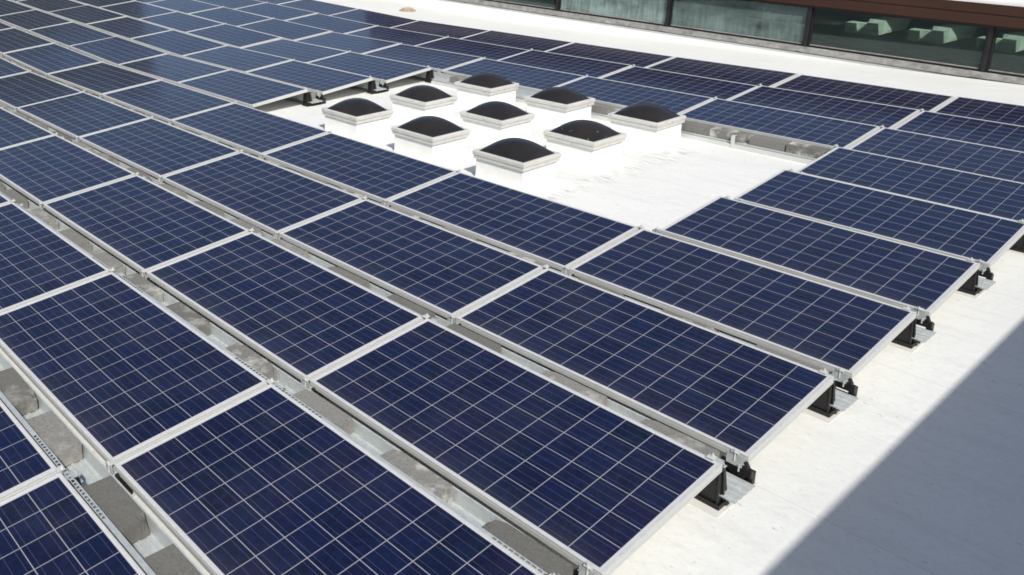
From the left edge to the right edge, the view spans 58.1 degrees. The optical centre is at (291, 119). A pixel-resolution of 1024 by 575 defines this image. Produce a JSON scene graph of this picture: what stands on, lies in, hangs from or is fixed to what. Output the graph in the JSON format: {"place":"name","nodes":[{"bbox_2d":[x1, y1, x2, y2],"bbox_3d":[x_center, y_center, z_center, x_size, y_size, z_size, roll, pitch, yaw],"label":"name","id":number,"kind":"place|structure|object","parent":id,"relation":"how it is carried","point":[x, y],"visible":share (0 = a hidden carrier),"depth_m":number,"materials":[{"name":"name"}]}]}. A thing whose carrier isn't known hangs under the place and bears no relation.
{"place":"outdoors","nodes":[
{"label":"outdoors","id":0,"kind":"place"},
{"label":"ground","id":1,"kind":"structure","parent":0,"visible":0},
{"bbox_2d":[0,0,1023,574],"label":"roof","id":2,"kind":"structure","parent":1,"relation":"on","point":[908,464],"depth_m":5.02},
{"bbox_2d":[10,199,51,214],"bbox_3d":[-2.448,0.839,8.197,0.415,0.287,0.195,-11,18,-36],"label":"panel foot","id":3,"kind":"object","parent":2,"relation":"on","point":[40,205],"visible":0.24,"depth_m":8.22},
{"bbox_2d":[43,175,249,274],"bbox_3d":[-1.339,0.873,7.782,0.992,0.042,1.956,-17,21,-35],"label":"solar panel","id":4,"kind":"object","parent":3,"relation":"on","point":[138,223],"visible":0.98,"depth_m":7.64,"materials":[{"name":"glass"}]},
{"bbox_2d":[0,352,108,486],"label":"ballast tray","id":5,"kind":"object","parent":2,"relation":"on","point":[90,466],"visible":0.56,"depth_m":4.64,"materials":[{"name":"metal"}]},
{"bbox_2d":[0,367,37,415],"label":"ballast block","id":6,"kind":"object","parent":5,"relation":"in","point":[16,390],"depth_m":5.14,"materials":[{"name":"concrete"}]},
{"bbox_2d":[26,410,82,466],"bbox_3d":[-1.304,1.730,4.751,0.194,0.100,0.402,-11,18,-36],"label":"ballast block","id":7,"kind":"object","parent":5,"relation":"in","point":[57,436],"depth_m":4.69,"materials":[{"name":"concrete"}]},
{"bbox_2d":[0,202,109,313],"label":"solar panel","id":8,"kind":"object","parent":2,"relation":"on","point":[39,259],"visible":0.95,"depth_m":6.78,"materials":[{"name":"glass"}]},
{"bbox_2d":[54,459,136,496],"bbox_3d":[-1.016,1.790,4.400,0.415,0.287,0.195,-11,18,-36],"label":"panel foot","id":9,"kind":"object","parent":2,"relation":"on","point":[74,472],"visible":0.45,"depth_m":4.41},
{"bbox_2d":[0,400,58,501],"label":"solar panel","id":10,"kind":"object","parent":9,"relation":"on","point":[26,462],"visible":0.9,"depth_m":4.37,"materials":[{"name":"glass"}]},
{"bbox_2d":[86,17,171,39],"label":"solar panel","id":11,"kind":"object","parent":2,"relation":"on","point":[126,27],"visible":0.96,"depth_m":18.30,"materials":[{"name":"glass"}]},
{"bbox_2d":[108,267,156,285],"bbox_3d":[-1.230,1.213,6.675,0.415,0.287,0.195,-11,18,-36],"label":"panel foot","id":12,"kind":"object","parent":2,"relation":"on","point":[142,273],"visible":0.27,"depth_m":6.70},
{"bbox_2d":[0,272,268,467],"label":"solar panel","id":13,"kind":"object","parent":12,"relation":"on","point":[112,365],"visible":0.97,"depth_m":5.32,"materials":[{"name":"glass"}]},
{"bbox_2d":[114,273,304,394],"bbox_3d":[-0.622,1.399,5.898,0.242,0.176,1.983,-11,18,-36],"label":"ballast tray","id":14,"kind":"object","parent":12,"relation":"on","point":[220,338],"visible":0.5,"depth_m":5.79,"materials":[{"name":"metal"}]},
{"bbox_2d":[64,472,204,574],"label":"ballast tray","id":15,"kind":"object","parent":2,"relation":"on","point":[158,538],"visible":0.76,"depth_m":4.03,"materials":[{"name":"metal"}]},
{"bbox_2d":[82,475,149,544],"bbox_3d":[-0.856,1.868,4.191,0.193,0.100,0.402,-11,18,-36],"label":"ballast block","id":16,"kind":"object","parent":15,"relation":"in","point":[119,507],"depth_m":4.14,"materials":[{"name":"concrete"}]},
{"bbox_2d":[143,544,201,574],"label":"ballast block","id":17,"kind":"object","parent":15,"relation":"in","point":[171,559],"depth_m":3.80,"materials":[{"name":"concrete"}]},
{"bbox_2d":[134,172,165,183],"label":"panel foot","id":18,"kind":"object","parent":2,"relation":"on","point":[158,177],"visible":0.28,"depth_m":8.97},
{"bbox_2d":[162,152,362,234],"bbox_3d":[-0.336,0.671,8.534,0.992,0.043,1.956,-17,21,-35],"label":"solar panel","id":19,"kind":"object","parent":18,"relation":"on","point":[269,197],"visible":0.96,"depth_m":8.40,"materials":[{"name":"glass"}]},
{"bbox_2d":[185,24,280,47],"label":"solar panel","id":20,"kind":"object","parent":2,"relation":"on","point":[233,36],"visible":0.93,"depth_m":17.53,"materials":[{"name":"glass"}]},
{"bbox_2d":[240,150,265,159],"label":"panel foot","id":21,"kind":"object","parent":2,"relation":"on","point":[260,156],"visible":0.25,"depth_m":9.73},
{"bbox_2d":[79,118,239,178],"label":"solar panel","id":22,"kind":"object","parent":21,"relation":"on","point":[156,148],"visible":0.95,"depth_m":9.94,"materials":[{"name":"glass"}]},
{"bbox_2d":[263,132,456,202],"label":"solar panel","id":23,"kind":"object","parent":21,"relation":"on","point":[376,173],"visible":0.95,"depth_m":9.16,"materials":[{"name":"glass"}]},
{"bbox_2d":[266,376,322,397],"bbox_3d":[-0.013,1.587,5.152,0.415,0.287,0.195,-11,18,-36],"label":"panel foot","id":24,"kind":"object","parent":2,"relation":"on","point":[304,381],"visible":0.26,"depth_m":5.17},
{"bbox_2d":[146,232,423,382],"bbox_3d":[-0.121,1.248,6.260,0.992,0.043,1.956,-17,21,-35],"label":"solar panel","id":25,"kind":"object","parent":24,"relation":"on","point":[296,315],"visible":0.95,"depth_m":6.09,"materials":[{"name":"glass"}]},
{"bbox_2d":[297,87,326,107],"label":"panel foot","id":26,"kind":"object","parent":2,"relation":"on","point":[307,97],"visible":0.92,"depth_m":12.73},
{"bbox_2d":[246,60,372,94],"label":"solar panel","id":27,"kind":"object","parent":26,"relation":"on","point":[316,78],"visible":0.91,"depth_m":13.71,"materials":[{"name":"glass"}]},
{"bbox_2d":[322,98,392,141],"bbox_3d":[0.832,-0.055,11.251,0.685,0.444,0.730,-11,18,-36],"label":"dome skylight","id":28,"kind":"object","parent":2,"relation":"on","point":[360,119],"visible":0.99,"depth_m":11.05,"materials":[{"name":"metal"}]},
{"bbox_2d":[363,75,389,94],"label":"panel foot","id":29,"kind":"object","parent":2,"relation":"on","point":[372,87],"visible":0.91,"depth_m":13.49},
{"bbox_2d":[308,52,430,82],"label":"solar panel","id":30,"kind":"object","parent":29,"relation":"on","point":[378,69],"visible":0.84,"depth_m":14.47,"materials":[{"name":"glass"}]},
{"bbox_2d":[274,384,548,574],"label":"ballast tray","id":31,"kind":"object","parent":2,"relation":"on","point":[473,512],"visible":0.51,"depth_m":4.27,"materials":[{"name":"metal"}]},
{"bbox_2d":[380,449,452,503],"bbox_3d":[0.588,1.802,4.391,0.193,0.100,0.402,-11,18,-36],"label":"ballast block","id":32,"kind":"object","parent":31,"relation":"in","point":[426,478],"depth_m":4.37,"materials":[{"name":"concrete"}]},
{"bbox_2d":[483,519,572,574],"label":"ballast block","id":33,"kind":"object","parent":31,"relation":"in","point":[543,558],"depth_m":3.86,"materials":[{"name":"concrete"}]},
{"bbox_2d":[389,85,459,121],"bbox_3d":[1.784,-0.247,11.965,0.685,0.444,0.730,-11,18,-36],"label":"dome skylight","id":34,"kind":"object","parent":2,"relation":"on","point":[412,103],"visible":0.99,"depth_m":11.79,"materials":[{"name":"metal"}]},
{"bbox_2d":[391,116,471,164],"bbox_3d":[1.619,0.180,10.296,0.685,0.444,0.730,-11,18,-36],"label":"dome skylight","id":35,"kind":"object","parent":2,"relation":"on","point":[435,140],"visible":0.98,"depth_m":10.10,"materials":[{"name":"metal"}]},
{"bbox_2d":[454,73,519,107],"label":"dome skylight","id":36,"kind":"object","parent":2,"relation":"on","point":[473,91],"visible":0.98,"depth_m":12.56,"materials":[{"name":"metal"}]},
{"bbox_2d":[460,101,535,143],"bbox_3d":[2.557,-0.007,10.992,0.685,0.444,0.730,-11,18,-36],"label":"dome skylight","id":37,"kind":"object","parent":2,"relation":"on","point":[490,122],"visible":0.97,"depth_m":10.80,"materials":[{"name":"metal"}]},
{"bbox_2d":[472,138,561,192],"bbox_3d":[2.376,0.417,9.331,0.685,0.444,0.730,-11,18,-36],"label":"dome skylight","id":38,"kind":"object","parent":2,"relation":"on","point":[524,165],"visible":0.99,"depth_m":9.14,"materials":[{"name":"plastic"}]},
{"bbox_2d":[542,264,574,276],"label":"panel foot","id":39,"kind":"object","parent":2,"relation":"on","point":[565,270],"visible":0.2,"depth_m":6.69},
{"bbox_2d":[279,199,543,319],"bbox_3d":[0.881,1.045,7.012,0.992,0.042,1.956,-17,21,-35],"label":"solar panel","id":40,"kind":"object","parent":39,"relation":"on","point":[445,273],"visible":0.98,"depth_m":6.86,"materials":[{"name":"glass"}]},
{"bbox_2d":[524,87,594,126],"bbox_3d":[3.569,-0.214,11.763,0.685,0.444,0.730,-12,18,-37],"label":"dome skylight","id":41,"kind":"object","parent":2,"relation":"on","point":[555,106],"visible":0.99,"depth_m":11.57,"materials":[{"name":"metal"}]},
{"bbox_2d":[549,561,595,574],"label":"panel foot","id":42,"kind":"object","parent":2,"relation":"on","point":[587,567],"visible":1,"depth_m":3.74},
{"bbox_2d":[310,318,722,574],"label":"solar panel","id":43,"kind":"object","parent":42,"relation":"on","point":[576,478],"visible":1,"depth_m":4.53,"materials":[{"name":"glass"}]},
{"bbox_2d":[543,120,626,170],"bbox_3d":[3.336,0.225,10.046,0.685,0.444,0.730,-11,18,-36],"label":"dome skylight","id":44,"kind":"object","parent":2,"relation":"on","point":[590,145],"visible":0.99,"depth_m":9.85,"materials":[{"name":"metal"}]},
{"bbox_2d":[430,319,755,503],"bbox_3d":[1.614,1.577,5.107,0.242,0.176,2.035,-11,18,-36],"label":"ballast tray","id":45,"kind":"object","parent":2,"relation":"on","point":[738,488],"visible":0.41,"depth_m":4.89,"materials":[{"name":"metal"}]},
{"bbox_2d":[608,103,685,149],"bbox_3d":[4.348,0.018,10.816,0.685,0.444,0.730,-11,18,-36],"label":"dome skylight","id":46,"kind":"object","parent":2,"relation":"on","point":[652,126],"visible":0.98,"depth_m":10.62,"materials":[{"name":"metal"}]},
{"bbox_2d":[638,224,663,234],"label":"panel foot","id":47,"kind":"object","parent":2,"relation":"on","point":[656,230],"visible":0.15,"depth_m":7.44},
{"bbox_2d":[388,172,638,269],"bbox_3d":[1.884,0.843,7.764,0.992,0.043,1.956,-17,21,-35],"label":"solar panel","id":48,"kind":"object","parent":47,"relation":"on","point":[554,234],"visible":0.96,"depth_m":7.62,"materials":[{"name":"glass"}]},
{"bbox_2d":[688,448,756,518],"bbox_3d":[2.163,1.746,4.437,0.415,0.287,0.195,-11,18,-36],"label":"panel foot","id":49,"kind":"object","parent":2,"relation":"on","point":[707,499],"visible":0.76,"depth_m":4.37},
{"bbox_2d":[456,268,833,461],"bbox_3d":[2.099,1.419,5.489,0.992,0.042,1.956,-17,21,-35],"label":"solar panel","id":50,"kind":"object","parent":49,"relation":"on","point":[721,392],"visible":1,"depth_m":5.30,"materials":[{"name":"glass"}]},
{"bbox_2d":[802,367,857,423],"bbox_3d":[3.166,1.544,5.189,0.415,0.287,0.195,-11,18,-36],"label":"panel foot","id":51,"kind":"object","parent":2,"relation":"on","point":[821,408],"visible":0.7,"depth_m":5.12},
{"bbox_2d":[888,305,934,352],"bbox_3d":[4.169,1.342,5.941,0.415,0.287,0.195,-11,18,-36],"label":"panel foot","id":52,"kind":"object","parent":2,"relation":"on","point":[903,340],"visible":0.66,"depth_m":5.87},
{"bbox_2d":[569,228,916,378],"bbox_3d":[3.102,1.216,6.241,0.992,0.043,1.956,-17,21,-35],"label":"solar panel","id":53,"kind":"object","parent":52,"relation":"on","point":[823,326],"visible":1,"depth_m":6.07,"materials":[{"name":"glass"}]},
{"bbox_2d":[660,196,979,316],"bbox_3d":[4.104,1.016,6.994,0.992,0.042,1.956,-17,21,-35],"label":"solar panel","id":54,"kind":"object","parent":52,"relation":"on","point":[901,275],"visible":0.99,"depth_m":6.84,"materials":[{"name":"glass"}]},
{"bbox_2d":[955,257,993,298],"bbox_3d":[5.171,1.140,6.693,0.415,0.287,0.195,-11,18,-36],"label":"panel foot","id":55,"kind":"object","parent":2,"relation":"on","point":[967,288],"visible":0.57,"depth_m":6.62},
{"bbox_2d":[734,169,1023,267],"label":"solar panel","id":56,"kind":"object","parent":55,"relation":"on","point":[989,240],"visible":0.93,"depth_m":7.61,"materials":[{"name":"glass"}]},
{"bbox_2d":[1007,219,1023,255],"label":"panel foot","id":57,"kind":"object","parent":2,"relation":"on","point":[1017,247],"visible":0.32,"depth_m":7.36},
{"bbox_2d":[795,147,1023,220],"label":"solar panel","id":58,"kind":"object","parent":57,"relation":"on","point":[992,196],"visible":0.8,"depth_m":8.50,"materials":[{"name":"glass"}]},
{"bbox_2d":[398,0,1023,84],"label":"clerestory building","id":59,"kind":"structure","parent":1,"relation":"on","point":[982,39],"depth_m":18.17,"materials":[{"name":"white paint"}]},
{"bbox_2d":[559,0,667,25],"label":"window","id":60,"kind":"structure","parent":59,"relation":"in","point":[649,14],"depth_m":18.87,"materials":[{"name":"teal glass"}]},
{"bbox_2d":[669,0,808,45],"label":"window","id":61,"kind":"structure","parent":59,"relation":"in","point":[718,22],"depth_m":17.25,"materials":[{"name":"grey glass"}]},
{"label":"panel foot","id":62,"kind":"object","parent":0,"visible":0},
{"bbox_2d":[0,472,145,574],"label":"solar panel","id":63,"kind":"object","parent":62,"relation":"on","point":[53,525],"visible":1,"depth_m":3.85,"materials":[{"name":"glass"}]},
{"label":"panel foot","id":64,"kind":"object","parent":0,"visible":0},
{"bbox_2d":[114,384,542,574],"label":"solar panel","id":65,"kind":"object","parent":64,"relation":"on","point":[270,479],"visible":1,"depth_m":4.08,"materials":[{"name":"glass"}]},
{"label":"panel foot","id":66,"kind":"object","parent":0,"visible":0},
{"bbox_2d":[0,107,53,149],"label":"solar panel","id":67,"kind":"object","parent":66,"relation":"on","point":[15,130],"visible":0.94,"depth_m":10.57,"materials":[{"name":"glass"}]},
{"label":"panel foot","id":68,"kind":"object","parent":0,"visible":0},
{"bbox_2d":[0,135,134,206],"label":"solar panel","id":69,"kind":"object","parent":68,"relation":"on","point":[49,169],"visible":0.93,"depth_m":9.13,"materials":[{"name":"glass"}]},
{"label":"panel foot","id":70,"kind":"object","parent":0,"visible":0},
{"bbox_2d":[0,72,81,110],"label":"solar panel","id":71,"kind":"object","parent":70,"relation":"on","point":[23,89],"visible":0.95,"depth_m":12.94,"materials":[{"name":"glass"}]},
{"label":"panel foot","id":72,"kind":"object","parent":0,"visible":0},
{"bbox_2d":[3,43,100,74],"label":"solar panel","id":73,"kind":"object","parent":72,"relation":"on","point":[50,58],"visible":1,"depth_m":15.28,"materials":[{"name":"glass"}]},
{"bbox_2d":[28,22,113,46],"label":"solar panel","id":74,"kind":"object","parent":72,"relation":"on","point":[70,34],"visible":0.94,"depth_m":17.57,"materials":[{"name":"glass"}]},
{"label":"panel foot","id":75,"kind":"object","parent":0,"visible":0},
{"bbox_2d":[47,62,159,95],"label":"solar panel","id":76,"kind":"object","parent":75,"relation":"on","point":[102,78],"visible":0.98,"depth_m":13.75,"materials":[{"name":"glass"}]},
{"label":"panel foot","id":77,"kind":"object","parent":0,"visible":0},
{"bbox_2d":[17,92,149,139],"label":"solar panel","id":78,"kind":"object","parent":77,"relation":"on","point":[81,114],"visible":0.94,"depth_m":11.48,"materials":[{"name":"glass"}]},
{"bbox_2d":[102,80,233,122],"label":"solar panel","id":79,"kind":"object","parent":77,"relation":"on","point":[164,100],"visible":0.96,"depth_m":12.23,"materials":[{"name":"glass"}]},
{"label":"panel foot","id":80,"kind":"object","parent":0,"visible":0},
{"bbox_2d":[172,103,328,155],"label":"solar panel","id":81,"kind":"object","parent":80,"relation":"on","point":[248,129],"visible":0.98,"depth_m":10.69,"materials":[{"name":"glass"}]},
{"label":"panel foot","id":82,"kind":"object","parent":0,"visible":0},
{"bbox_2d":[69,36,167,65],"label":"solar panel","id":83,"kind":"object","parent":82,"relation":"on","point":[114,50],"visible":0.98,"depth_m":16.04,"materials":[{"name":"glass"}]},
{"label":"panel foot","id":84,"kind":"object","parent":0,"visible":0},
{"bbox_2d":[118,54,229,83],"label":"solar panel","id":85,"kind":"object","parent":84,"relation":"on","point":[171,68],"visible":0.93,"depth_m":14.52,"materials":[{"name":"glass"}]},
{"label":"panel foot","id":86,"kind":"object","parent":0,"visible":0},
{"bbox_2d":[178,70,307,107],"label":"solar panel","id":87,"kind":"object","parent":86,"relation":"on","point":[242,88],"visible":0.98,"depth_m":12.95,"materials":[{"name":"glass"}]},
{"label":"panel foot","id":88,"kind":"object","parent":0,"visible":0},
{"bbox_2d":[130,30,226,55],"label":"solar panel","id":89,"kind":"object","parent":88,"relation":"on","point":[175,42],"visible":0.94,"depth_m":16.79,"materials":[{"name":"glass"}]},
{"bbox_2d":[182,45,291,72],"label":"solar panel","id":90,"kind":"object","parent":88,"relation":"on","point":[237,59],"visible":0.94,"depth_m":15.27,"materials":[{"name":"glass"}]},
{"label":"panel foot","id":91,"kind":"object","parent":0,"visible":0},
{"bbox_2d":[243,39,347,62],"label":"solar panel","id":92,"kind":"object","parent":91,"relation":"on","point":[297,51],"visible":0.74,"depth_m":16.06,"materials":[{"name":"glass"}]},
{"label":"panel foot","id":93,"kind":"object","parent":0,"visible":0},
{"bbox_2d":[237,18,330,40],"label":"solar panel","id":94,"kind":"object","parent":93,"relation":"on","point":[287,30],"visible":0.86,"depth_m":18.29,"materials":[{"name":"glass"}]},
{"bbox_2d":[296,32,399,53],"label":"solar panel","id":95,"kind":"object","parent":93,"relation":"on","point":[350,43],"visible":0.78,"depth_m":16.78,"materials":[{"name":"glass"}]},
{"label":"panel foot","id":96,"kind":"object","parent":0,"visible":0},
{"bbox_2d":[365,44,482,71],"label":"solar panel","id":97,"kind":"object","parent":96,"relation":"on","point":[435,59],"visible":0.82,"depth_m":15.25,"materials":[{"name":"glass"}]},
{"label":"panel foot","id":98,"kind":"object","parent":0,"visible":0},
{"bbox_2d":[444,58,585,91],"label":"solar panel","id":99,"kind":"object","parent":98,"relation":"on","point":[531,78],"visible":0.78,"depth_m":13.78,"materials":[{"name":"glass"}]},
{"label":"panel foot","id":100,"kind":"object","parent":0,"visible":0},
{"bbox_2d":[558,76,713,113],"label":"solar panel","id":101,"kind":"object","parent":100,"relation":"on","point":[618,94],"visible":0.78,"depth_m":12.21,"materials":[{"name":"glass"}]},
{"bbox_2d":[602,66,758,99],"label":"solar panel","id":102,"kind":"object","parent":100,"relation":"on","point":[691,84],"visible":0.69,"depth_m":13.00,"materials":[{"name":"glass"}]},
{"bbox_2d":[681,98,879,149],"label":"solar panel","id":103,"kind":"object","parent":100,"relation":"attached to","point":[815,130],"visible":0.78,"depth_m":10.65,"materials":[{"name":"glass"}]},
{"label":"panel foot","id":104,"kind":"object","parent":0,"visible":0},
{"bbox_2d":[848,127,1023,182],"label":"solar panel","id":105,"kind":"object","parent":104,"relation":"on","point":[995,162],"visible":0.77,"depth_m":9.41,"materials":[{"name":"glass"}]},
{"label":"panel foot","id":106,"kind":"object","parent":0,"visible":0},
{"bbox_2d":[416,37,528,59],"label":"solar panel","id":107,"kind":"object","parent":106,"relation":"on","point":[478,49],"visible":0.69,"depth_m":16.07,"materials":[{"name":"glass"}]},
{"bbox_2d":[498,50,632,77],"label":"solar panel","id":108,"kind":"object","parent":106,"relation":"on","point":[582,66],"visible":0.73,"depth_m":14.50,"materials":[{"name":"glass"}]},
{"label":"panel foot","id":109,"kind":"object","parent":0,"visible":0},
{"bbox_2d":[730,85,919,128],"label":"solar panel","id":110,"kind":"object","parent":109,"relation":"on","point":[875,114],"visible":0.76,"depth_m":11.45,"materials":[{"name":"glass"}]},
{"bbox_2d":[774,74,954,111],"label":"solar panel","id":111,"kind":"object","parent":109,"relation":"on","point":[918,100],"visible":0.7,"depth_m":12.23,"materials":[{"name":"glass"}]},
{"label":"panel foot","id":112,"kind":"object","parent":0,"visible":0},
{"bbox_2d":[894,110,1023,151],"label":"solar panel","id":113,"kind":"object","parent":112,"relation":"on","point":[985,132],"visible":0.77,"depth_m":10.30,"materials":[{"name":"glass"}]},
{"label":"panel foot","id":114,"kind":"object","parent":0,"visible":0},
{"bbox_2d":[461,30,573,51],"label":"solar panel","id":115,"kind":"object","parent":114,"relation":"on","point":[526,42],"visible":0.73,"depth_m":16.82,"materials":[{"name":"glass"}]},
{"bbox_2d":[545,42,673,67],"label":"solar panel","id":116,"kind":"object","parent":114,"relation":"on","point":[623,56],"visible":0.73,"depth_m":15.29,"materials":[{"name":"glass"}]},
{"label":"panel foot","id":117,"kind":"object","parent":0,"visible":0},
{"bbox_2d":[647,57,798,86],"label":"solar panel","id":118,"kind":"object","parent":117,"relation":"on","point":[736,73],"visible":0.78,"depth_m":13.73,"materials":[{"name":"glass"}]},
{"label":"panel foot","id":119,"kind":"object","parent":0,"visible":0},
{"bbox_2d":[933,96,1023,125],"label":"solar panel","id":120,"kind":"object","parent":119,"relation":"on","point":[1001,112],"visible":0.66,"depth_m":11.19,"materials":[{"name":"glass"}]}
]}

